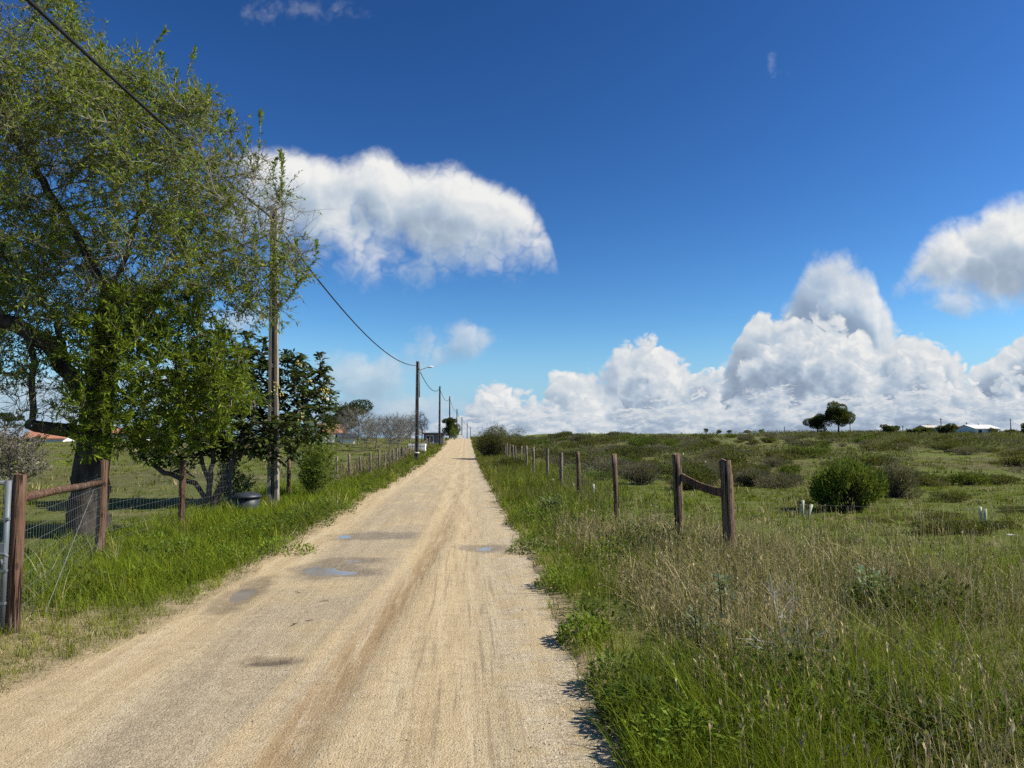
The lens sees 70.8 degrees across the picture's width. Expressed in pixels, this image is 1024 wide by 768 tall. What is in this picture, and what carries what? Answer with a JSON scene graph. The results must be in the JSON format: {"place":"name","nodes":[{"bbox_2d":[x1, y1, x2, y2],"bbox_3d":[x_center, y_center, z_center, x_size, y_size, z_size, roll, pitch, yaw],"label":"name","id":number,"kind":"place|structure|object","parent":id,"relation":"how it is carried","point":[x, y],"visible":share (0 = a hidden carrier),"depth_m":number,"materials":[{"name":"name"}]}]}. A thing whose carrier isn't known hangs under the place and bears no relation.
{"place":"outdoors","nodes":[
{"label":"outdoors","id":0,"kind":"place"},
{"bbox_2d":[0,439,626,767],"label":"road","id":1,"kind":"structure","parent":0,"point":[421,512],"depth_m":5.08,"materials":[{"name":"beige gravel"}]},
{"bbox_2d":[229,588,255,601],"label":"puddle","id":2,"kind":"object","parent":1,"relation":"on","point":[241,595],"visible":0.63,"depth_m":7.63,"materials":[{"name":"liquid"}]},
{"bbox_2d":[302,561,359,575],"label":"puddle","id":3,"kind":"object","parent":1,"relation":"on","point":[317,571],"visible":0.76,"depth_m":8.95,"materials":[{"name":"liquid"}]},
{"bbox_2d":[0,434,1023,767],"bbox_3d":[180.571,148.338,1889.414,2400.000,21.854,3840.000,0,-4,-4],"label":"ground","id":4,"kind":"structure","parent":0,"point":[178,608],"depth_m":12.28,"materials":[{"name":"green plant"}]},
{"bbox_2d":[3,481,12,629],"bbox_3d":[-4.304,1.516,6.156,0.034,1.360,0.036,0,-4,-4],"label":"gate post","id":5,"kind":"object","parent":4,"relation":"on","point":[9,543],"visible":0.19,"depth_m":6.16,"materials":[{"name":"brown wood"}]},
{"bbox_2d":[0,412,24,438],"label":"evergreen tree","id":6,"kind":"object","parent":4,"relation":"on","point":[13,418],"visible":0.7,"depth_m":94.65,"materials":[{"name":"green plant"}]},
{"bbox_2d":[0,416,56,488],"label":"blossom tree","id":7,"kind":"object","parent":4,"relation":"on","point":[26,466],"visible":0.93,"depth_m":17.30,"materials":[{"name":"grey plant"}]},
{"bbox_2d":[21,430,74,441],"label":"house","id":8,"kind":"structure","parent":4,"relation":"on","point":[52,438],"depth_m":79.58,"materials":[{"name":"ceramic"}]},
{"bbox_2d":[0,0,329,539],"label":"almond tree","id":9,"kind":"object","parent":4,"relation":"on","point":[99,401],"visible":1,"depth_m":11.93,"materials":[{"name":"green plant"}]},
{"bbox_2d":[5,437,430,634],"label":"fence","id":10,"kind":"object","parent":4,"relation":"on","point":[21,497],"visible":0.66,"depth_m":7.93,"materials":[{"name":"brown wood"}]},
{"bbox_2d":[0,476,11,627],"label":"metal gate","id":11,"kind":"structure","parent":10,"relation":"attached to","point":[4,543],"depth_m":6.05,"materials":[{"name":"silver metal"}]},
{"bbox_2d":[0,437,450,697],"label":"verge grass","id":12,"kind":"structure","parent":4,"relation":"on","point":[218,513],"depth_m":9.46,"materials":[{"name":"green plant"}]},
{"bbox_2d":[123,325,340,507],"bbox_3d":[-6.615,0.871,17.343,4.876,4.414,3.724,0,-4,-4],"label":"loquat tree","id":13,"kind":"object","parent":4,"relation":"on","point":[287,424],"visible":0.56,"depth_m":16.90,"materials":[{"name":"green plant"}]},
{"bbox_2d":[213,461,259,504],"bbox_3d":[-6.810,2.293,17.469,1.077,1.279,1.400,0,-4,-4],"label":"willow shrub","id":14,"kind":"object","parent":4,"relation":"on","point":[245,485],"visible":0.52,"depth_m":17.57,"materials":[{"name":"green plant"}]},
{"bbox_2d":[232,492,261,510],"bbox_3d":[-5.696,2.582,15.452,0.625,0.561,0.607,0,-4,-4],"label":"plastic bin","id":15,"kind":"object","parent":4,"relation":"on","point":[245,497],"visible":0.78,"depth_m":15.25,"materials":[{"name":"black plastic"}]},
{"bbox_2d":[267,206,279,504],"bbox_3d":[-5.732,-0.547,17.344,0.371,7.610,0.243,0,-4,0],"label":"utility pole","id":16,"kind":"object","parent":4,"relation":"on","point":[273,469],"visible":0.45,"depth_m":17.30,"materials":[{"name":"wood"}]},
{"bbox_2d":[25,0,268,216],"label":"overhead cable","id":17,"kind":"object","parent":16,"relation":"attached to","point":[76,44],"visible":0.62,"depth_m":9.35,"materials":[{"name":"black rubber"}]},
{"bbox_2d":[272,218,417,365],"bbox_3d":[-6.282,-2.266,34.282,0.048,1.126,33.727,0,-4,-1],"label":"overhead cable","id":18,"kind":"object","parent":16,"relation":"attached to","point":[345,312],"visible":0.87,"depth_m":26.06,"materials":[{"name":"black rubber"}]},
{"bbox_2d":[292,419,345,495],"bbox_3d":[-5.297,1.970,19.380,1.518,2.244,1.736,0,-4,-4],"label":"willow shrub","id":19,"kind":"object","parent":4,"relation":"on","point":[314,476],"visible":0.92,"depth_m":19.19,"materials":[{"name":"green plant"}]},
{"bbox_2d":[318,413,342,423],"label":"evergreen tree","id":20,"kind":"object","parent":4,"relation":"on","point":[330,416],"visible":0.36,"depth_m":103.70,"materials":[{"name":"green plant"}]},
{"bbox_2d":[329,418,357,442],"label":"fruit tree","id":21,"kind":"object","parent":4,"relation":"on","point":[338,433],"visible":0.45,"depth_m":83.57,"materials":[{"name":"grey plant"}]},
{"bbox_2d":[335,433,357,442],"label":"garden shed","id":22,"kind":"structure","parent":4,"relation":"on","point":[348,439],"depth_m":86.86,"materials":[{"name":"white"}]},
{"bbox_2d":[332,399,373,429],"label":"evergreen tree","id":23,"kind":"object","parent":4,"relation":"on","point":[355,404],"visible":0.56,"depth_m":107.30,"materials":[{"name":"green plant"}]},
{"bbox_2d":[337,405,381,445],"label":"fruit tree","id":24,"kind":"object","parent":4,"relation":"on","point":[363,415],"visible":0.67,"depth_m":79.89,"materials":[{"name":"grey plant"}]},
{"bbox_2d":[353,419,380,451],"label":"fruit tree","id":25,"kind":"object","parent":4,"relation":"on","point":[360,436],"visible":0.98,"depth_m":65.76,"materials":[{"name":"grey plant"}]},
{"bbox_2d":[361,414,392,448],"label":"fruit tree","id":26,"kind":"object","parent":4,"relation":"on","point":[378,424],"visible":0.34,"depth_m":73.79,"materials":[{"name":"grey plant"}]},
{"bbox_2d":[377,415,406,448],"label":"fruit tree","id":27,"kind":"object","parent":4,"relation":"on","point":[393,431],"visible":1,"depth_m":59.59,"materials":[{"name":"grey plant"}]},
{"bbox_2d":[380,412,414,447],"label":"fruit tree","id":28,"kind":"object","parent":4,"relation":"on","point":[401,429],"visible":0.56,"depth_m":69.26,"materials":[{"name":"grey plant"}]},
{"bbox_2d":[395,413,414,443],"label":"fruit tree","id":29,"kind":"object","parent":4,"relation":"on","point":[412,424],"visible":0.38,"depth_m":77.70,"materials":[{"name":"grey plant"}]},
{"bbox_2d":[407,410,429,443],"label":"dead tree","id":30,"kind":"object","parent":4,"relation":"on","point":[422,423],"visible":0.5,"depth_m":91.78,"materials":[{"name":"plant"}]},
{"bbox_2d":[414,361,432,458],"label":"utility pole","id":31,"kind":"object","parent":4,"relation":"on","point":[416,454],"visible":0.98,"depth_m":50.98,"materials":[{"name":"brown wood"}]},
{"bbox_2d":[423,433,446,443],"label":"barn","id":32,"kind":"structure","parent":4,"relation":"on","point":[433,438],"depth_m":93.71,"materials":[{"name":"grey wood"}]},
{"bbox_2d":[438,386,440,444],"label":"utility pole","id":33,"kind":"object","parent":4,"relation":"on","point":[439,433],"visible":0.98,"depth_m":87.87,"materials":[{"name":"brown wood"}]},
{"bbox_2d":[441,417,460,438],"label":"evergreen tree","id":34,"kind":"object","parent":4,"relation":"on","point":[449,422],"visible":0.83,"depth_m":121.22,"materials":[{"name":"green plant"}]},
{"bbox_2d":[471,420,515,455],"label":"roadside bush","id":35,"kind":"object","parent":4,"relation":"on","point":[493,443],"visible":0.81,"depth_m":53.99,"materials":[{"name":"green plant"}]},
{"bbox_2d":[486,454,528,467],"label":"heath bush","id":36,"kind":"object","parent":4,"relation":"on","point":[503,460],"visible":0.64,"depth_m":34.73,"materials":[{"name":"green plant"}]},
{"bbox_2d":[501,426,538,452],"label":"roadside bush","id":37,"kind":"object","parent":4,"relation":"on","point":[517,444],"visible":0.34,"depth_m":62.49,"materials":[{"name":"green plant"}]},
{"bbox_2d":[22,476,1023,767],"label":"weeds","id":38,"kind":"object","parent":4,"relation":"on","point":[562,634],"visible":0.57,"depth_m":4.66,"materials":[{"name":"green plant"}]},
{"bbox_2d":[535,447,559,457],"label":"olive bush","id":39,"kind":"object","parent":4,"relation":"on","point":[538,452],"visible":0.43,"depth_m":54.58,"materials":[{"name":"green plant"}]},
{"bbox_2d":[540,496,563,514],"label":"asphodel plant","id":40,"kind":"object","parent":4,"relation":"on","point":[550,502],"visible":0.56,"depth_m":14.14,"materials":[{"name":"green plant"}]},
{"bbox_2d":[545,456,567,465],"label":"grey bush","id":41,"kind":"object","parent":4,"relation":"on","point":[555,459],"visible":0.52,"depth_m":40.02,"materials":[{"name":"green plant"}]},
{"bbox_2d":[555,448,582,460],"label":"heath bush","id":42,"kind":"object","parent":4,"relation":"on","point":[570,453],"visible":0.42,"depth_m":47.21,"materials":[{"name":"green plant"}]},
{"bbox_2d":[566,431,586,441],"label":"grey bush","id":43,"kind":"object","parent":4,"relation":"on","point":[576,436],"visible":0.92,"depth_m":106.17,"materials":[{"name":"green plant"}]},
{"bbox_2d":[567,454,602,465],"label":"olive bush","id":44,"kind":"object","parent":4,"relation":"on","point":[585,458],"visible":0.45,"depth_m":41.17,"materials":[{"name":"green plant"}]},
{"bbox_2d":[586,470,611,480],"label":"green bush","id":45,"kind":"object","parent":4,"relation":"on","point":[600,474],"visible":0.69,"depth_m":26.34,"materials":[{"name":"green plant"}]},
{"bbox_2d":[594,435,618,443],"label":"olive bush","id":46,"kind":"object","parent":4,"relation":"on","point":[605,440],"visible":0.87,"depth_m":96.67,"materials":[{"name":"green plant"}]},
{"bbox_2d":[588,442,626,454],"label":"grey bush","id":47,"kind":"object","parent":4,"relation":"on","point":[604,449],"visible":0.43,"depth_m":57.91,"materials":[{"name":"green plant"}]},
{"bbox_2d":[581,456,637,472],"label":"grey bush","id":48,"kind":"object","parent":4,"relation":"on","point":[601,462],"visible":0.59,"depth_m":31.20,"materials":[{"name":"green plant"}]},
{"bbox_2d":[618,444,646,458],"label":"heath bush","id":49,"kind":"object","parent":4,"relation":"on","point":[634,449],"visible":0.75,"depth_m":52.06,"materials":[{"name":"green plant"}]},
{"bbox_2d":[628,436,651,445],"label":"green bush","id":50,"kind":"object","parent":4,"relation":"on","point":[633,441],"visible":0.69,"depth_m":83.32,"materials":[{"name":"green plant"}]},
{"bbox_2d":[617,460,663,484],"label":"grey bush","id":51,"kind":"object","parent":4,"relation":"on","point":[639,479],"visible":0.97,"depth_m":24.14,"materials":[{"name":"green plant"}]},
{"bbox_2d":[642,446,659,456],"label":"heath bush","id":52,"kind":"object","parent":4,"relation":"on","point":[648,449],"visible":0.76,"depth_m":55.96,"materials":[{"name":"green plant"}]},
{"bbox_2d":[661,459,715,475],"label":"heath bush","id":53,"kind":"object","parent":4,"relation":"on","point":[667,469],"visible":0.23,"depth_m":28.24,"materials":[{"name":"green plant"}]},
{"bbox_2d":[666,463,717,489],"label":"dark bush","id":54,"kind":"object","parent":4,"relation":"on","point":[703,475],"visible":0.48,"depth_m":22.09,"materials":[{"name":"green plant"}]},
{"bbox_2d":[676,605,725,662],"bbox_3d":[1.313,1.755,5.037,0.319,0.402,0.340,-3,-5,34],"label":"thistle plant","id":55,"kind":"object","parent":4,"relation":"on","point":[694,619],"visible":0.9,"depth_m":5.06,"materials":[{"name":"green plant"}]},
{"bbox_2d":[697,570,746,625],"bbox_3d":[1.674,1.752,5.714,0.364,0.542,0.415,2,-5,-26],"label":"thistle plant","id":56,"kind":"object","parent":4,"relation":"on","point":[726,579],"visible":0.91,"depth_m":5.75,"materials":[{"name":"green plant"}]},
{"bbox_2d":[716,451,747,464],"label":"heath bush","id":57,"kind":"object","parent":4,"relation":"on","point":[733,457],"visible":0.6,"depth_m":36.28,"materials":[{"name":"green plant"}]},
{"bbox_2d":[717,462,772,474],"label":"olive bush","id":58,"kind":"object","parent":4,"relation":"on","point":[752,466],"visible":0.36,"depth_m":29.27,"materials":[{"name":"green plant"}]},
{"bbox_2d":[470,436,1023,767],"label":"field grass","id":59,"kind":"structure","parent":4,"relation":"on","point":[496,476],"depth_m":4.61,"materials":[{"name":"green plant"}]},
{"bbox_2d":[733,466,770,486],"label":"grey bush","id":60,"kind":"object","parent":4,"relation":"on","point":[746,477],"visible":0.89,"depth_m":23.43,"materials":[{"name":"green plant"}]},
{"bbox_2d":[505,443,1023,553],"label":"fence","id":61,"kind":"object","parent":4,"relation":"on","point":[725,492],"visible":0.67,"depth_m":10.55,"materials":[{"name":"brown wood"}]},
{"bbox_2d":[516,429,1023,474],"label":"heath scrub","id":62,"kind":"object","parent":4,"relation":"on","point":[924,438],"visible":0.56,"depth_m":84.24,"materials":[{"name":"green plant"}]},
{"bbox_2d":[757,455,787,466],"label":"grey bush","id":63,"kind":"object","parent":4,"relation":"on","point":[774,463],"visible":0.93,"depth_m":38.04,"materials":[{"name":"green plant"}]},
{"bbox_2d":[758,449,788,456],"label":"olive bush","id":64,"kind":"object","parent":4,"relation":"on","point":[773,452],"visible":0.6,"depth_m":52.22,"materials":[{"name":"green plant"}]},
{"bbox_2d":[752,469,803,488],"bbox_3d":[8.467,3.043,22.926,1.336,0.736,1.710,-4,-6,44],"label":"grey bush","id":65,"kind":"object","parent":4,"relation":"on","point":[786,479],"visible":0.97,"depth_m":22.83,"materials":[{"name":"green plant"}]},
{"bbox_2d":[739,572,833,673],"bbox_3d":[1.654,1.524,4.405,0.534,0.736,0.402,-1,-4,14],"label":"plant","id":66,"kind":"object","parent":4,"relation":"on","point":[791,608],"visible":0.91,"depth_m":4.37,"materials":[{"name":"green plant"}]},
{"bbox_2d":[776,463,801,474],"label":"green bush","id":67,"kind":"object","parent":4,"relation":"on","point":[792,468],"visible":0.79,"depth_m":30.09,"materials":[{"name":"green plant"}]},
{"bbox_2d":[778,435,800,443],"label":"grey bush","id":68,"kind":"object","parent":4,"relation":"on","point":[787,437],"visible":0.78,"depth_m":99.06,"materials":[{"name":"green plant"}]},
{"bbox_2d":[770,452,811,458],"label":"olive bush","id":69,"kind":"object","parent":4,"relation":"on","point":[789,456],"visible":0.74,"depth_m":48.71,"materials":[{"name":"green plant"}]},
{"bbox_2d":[787,445,813,457],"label":"heath bush","id":70,"kind":"object","parent":4,"relation":"on","point":[793,450],"visible":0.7,"depth_m":51.51,"materials":[{"name":"green plant"}]},
{"bbox_2d":[796,444,832,457],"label":"green bush","id":71,"kind":"object","parent":4,"relation":"on","point":[824,450],"visible":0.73,"depth_m":50.63,"materials":[{"name":"green plant"}]},
{"bbox_2d":[802,413,827,431],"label":"stone pine","id":72,"kind":"object","parent":4,"relation":"on","point":[817,420],"visible":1,"depth_m":190.93,"materials":[{"name":"green plant"}]},
{"bbox_2d":[823,401,855,431],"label":"stone pine","id":73,"kind":"object","parent":4,"relation":"on","point":[843,416],"visible":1,"depth_m":188.43,"materials":[{"name":"green plant"}]},
{"bbox_2d":[807,449,890,511],"bbox_3d":[7.370,2.158,15.841,1.862,1.523,1.561,2,-4,-21],"label":"green bush","id":74,"kind":"object","parent":4,"relation":"on","point":[842,484],"visible":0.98,"depth_m":15.52,"materials":[{"name":"green plant"}]},
{"bbox_2d":[841,454,894,465],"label":"heath bush","id":75,"kind":"object","parent":4,"relation":"on","point":[873,459],"visible":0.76,"depth_m":39.07,"materials":[{"name":"green plant"}]},
{"bbox_2d":[854,438,881,449],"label":"grey bush","id":76,"kind":"object","parent":4,"relation":"on","point":[866,442],"visible":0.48,"depth_m":70.48,"materials":[{"name":"green plant"}]},
{"bbox_2d":[850,562,892,610],"bbox_3d":[3.151,1.802,6.308,0.324,0.462,0.320,-4,-6,42],"label":"pale plant","id":77,"kind":"object","parent":4,"relation":"on","point":[861,567],"visible":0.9,"depth_m":6.33,"materials":[{"name":"green plant"}]},
{"bbox_2d":[860,443,891,450],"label":"olive bush","id":78,"kind":"object","parent":4,"relation":"on","point":[872,446],"visible":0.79,"depth_m":66.05,"materials":[{"name":"green plant"}]},
{"bbox_2d":[855,516,899,523],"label":"olive bush","id":79,"kind":"object","parent":4,"relation":"on","point":[863,517],"visible":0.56,"depth_m":13.95,"materials":[{"name":"green plant"}]},
{"bbox_2d":[879,424,900,433],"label":"horizon bush","id":80,"kind":"object","parent":4,"relation":"on","point":[888,428],"visible":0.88,"depth_m":198.90,"materials":[{"name":"green plant"}]},
{"bbox_2d":[878,461,922,498],"bbox_3d":[10.747,2.651,19.883,1.183,1.173,1.249,-3,-5,35],"label":"grey bush","id":81,"kind":"object","parent":4,"relation":"on","point":[899,487],"visible":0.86,"depth_m":19.63,"materials":[{"name":"green plant"}]},
{"bbox_2d":[890,436,916,444],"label":"olive bush","id":82,"kind":"object","parent":4,"relation":"on","point":[904,440],"visible":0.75,"depth_m":88.70,"materials":[{"name":"green plant"}]},
{"bbox_2d":[905,426,933,433],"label":"horizon bush","id":83,"kind":"object","parent":4,"relation":"on","point":[922,429],"visible":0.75,"depth_m":194.04,"materials":[{"name":"green plant"}]},
{"bbox_2d":[905,471,950,484],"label":"heath bush","id":84,"kind":"object","parent":4,"relation":"on","point":[934,476],"visible":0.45,"depth_m":24.05,"materials":[{"name":"green plant"}]},
{"bbox_2d":[911,477,945,486],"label":"olive bush","id":85,"kind":"object","parent":4,"relation":"on","point":[931,484],"visible":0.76,"depth_m":23.54,"materials":[{"name":"green plant"}]},
{"bbox_2d":[909,518,960,534],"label":"heath bush","id":86,"kind":"object","parent":4,"relation":"on","point":[931,527],"visible":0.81,"depth_m":11.94,"materials":[{"name":"green plant"}]},
{"bbox_2d":[919,509,965,518],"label":"olive bush","id":87,"kind":"object","parent":4,"relation":"on","point":[947,514],"visible":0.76,"depth_m":14.44,"materials":[{"name":"green plant"}]},
{"bbox_2d":[935,423,958,433],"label":"round tree","id":88,"kind":"object","parent":4,"relation":"on","point":[947,428],"visible":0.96,"depth_m":185.02,"materials":[{"name":"green plant"}]},
{"bbox_2d":[934,442,962,452],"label":"heath bush","id":89,"kind":"object","parent":4,"relation":"on","point":[946,446],"visible":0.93,"depth_m":63.43,"materials":[{"name":"green plant"}]},
{"bbox_2d":[929,490,972,501],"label":"heath bush","id":90,"kind":"object","parent":4,"relation":"on","point":[954,495],"visible":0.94,"depth_m":18.29,"materials":[{"name":"green plant"}]},
{"bbox_2d":[949,445,985,454],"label":"grey bush","id":91,"kind":"object","parent":4,"relation":"on","point":[961,451],"visible":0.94,"depth_m":57.95,"materials":[{"name":"green plant"}]},
{"bbox_2d":[941,471,996,485],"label":"green bush","id":92,"kind":"object","parent":4,"relation":"on","point":[964,478],"visible":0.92,"depth_m":23.96,"materials":[{"name":"green plant"}]},
{"bbox_2d":[945,517,1003,534],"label":"heath bush","id":93,"kind":"object","parent":4,"relation":"on","point":[970,524],"visible":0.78,"depth_m":12.04,"materials":[{"name":"green plant"}]},
{"bbox_2d":[956,424,1000,434],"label":"house","id":94,"kind":"structure","parent":4,"relation":"on","point":[980,428],"depth_m":192.50,"materials":[{"name":"white metal"}]},
{"bbox_2d":[983,474,1020,484],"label":"heath bush","id":95,"kind":"object","parent":4,"relation":"on","point":[1006,480],"visible":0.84,"depth_m":23.91,"materials":[{"name":"green plant"}]},
{"bbox_2d":[990,520,1023,528],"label":"heath bush","id":96,"kind":"object","parent":4,"relation":"on","point":[1007,523],"visible":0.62,"depth_m":12.83,"materials":[{"name":"green plant"}]},
{"bbox_2d":[992,450,1023,456],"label":"olive bush","id":97,"kind":"object","parent":4,"relation":"on","point":[1005,452],"visible":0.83,"depth_m":53.37,"materials":[{"name":"green plant"}]},
{"bbox_2d":[996,505,1023,512],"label":"heath bush","id":98,"kind":"object","parent":4,"relation":"on","point":[1009,508],"visible":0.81,"depth_m":15.71,"materials":[{"name":"green plant"}]},
{"bbox_2d":[999,453,1023,466],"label":"olive bush","id":99,"kind":"object","parent":4,"relation":"on","point":[1015,459],"visible":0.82,"depth_m":37.27,"materials":[{"name":"green plant"}]},
{"bbox_2d":[1004,462,1023,473],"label":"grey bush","id":100,"kind":"object","parent":4,"relation":"on","point":[1016,471],"visible":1,"depth_m":24.65,"materials":[{"name":"green plant"}]},
{"bbox_2d":[0,0,1023,438],"label":"sky","id":101,"kind":"structure","parent":0,"point":[585,216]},
{"bbox_2d":[486,448,1023,767],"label":"dry grass","id":102,"kind":"structure","parent":0,"point":[745,615],"depth_m":6.39,"materials":[{"name":"plant"}]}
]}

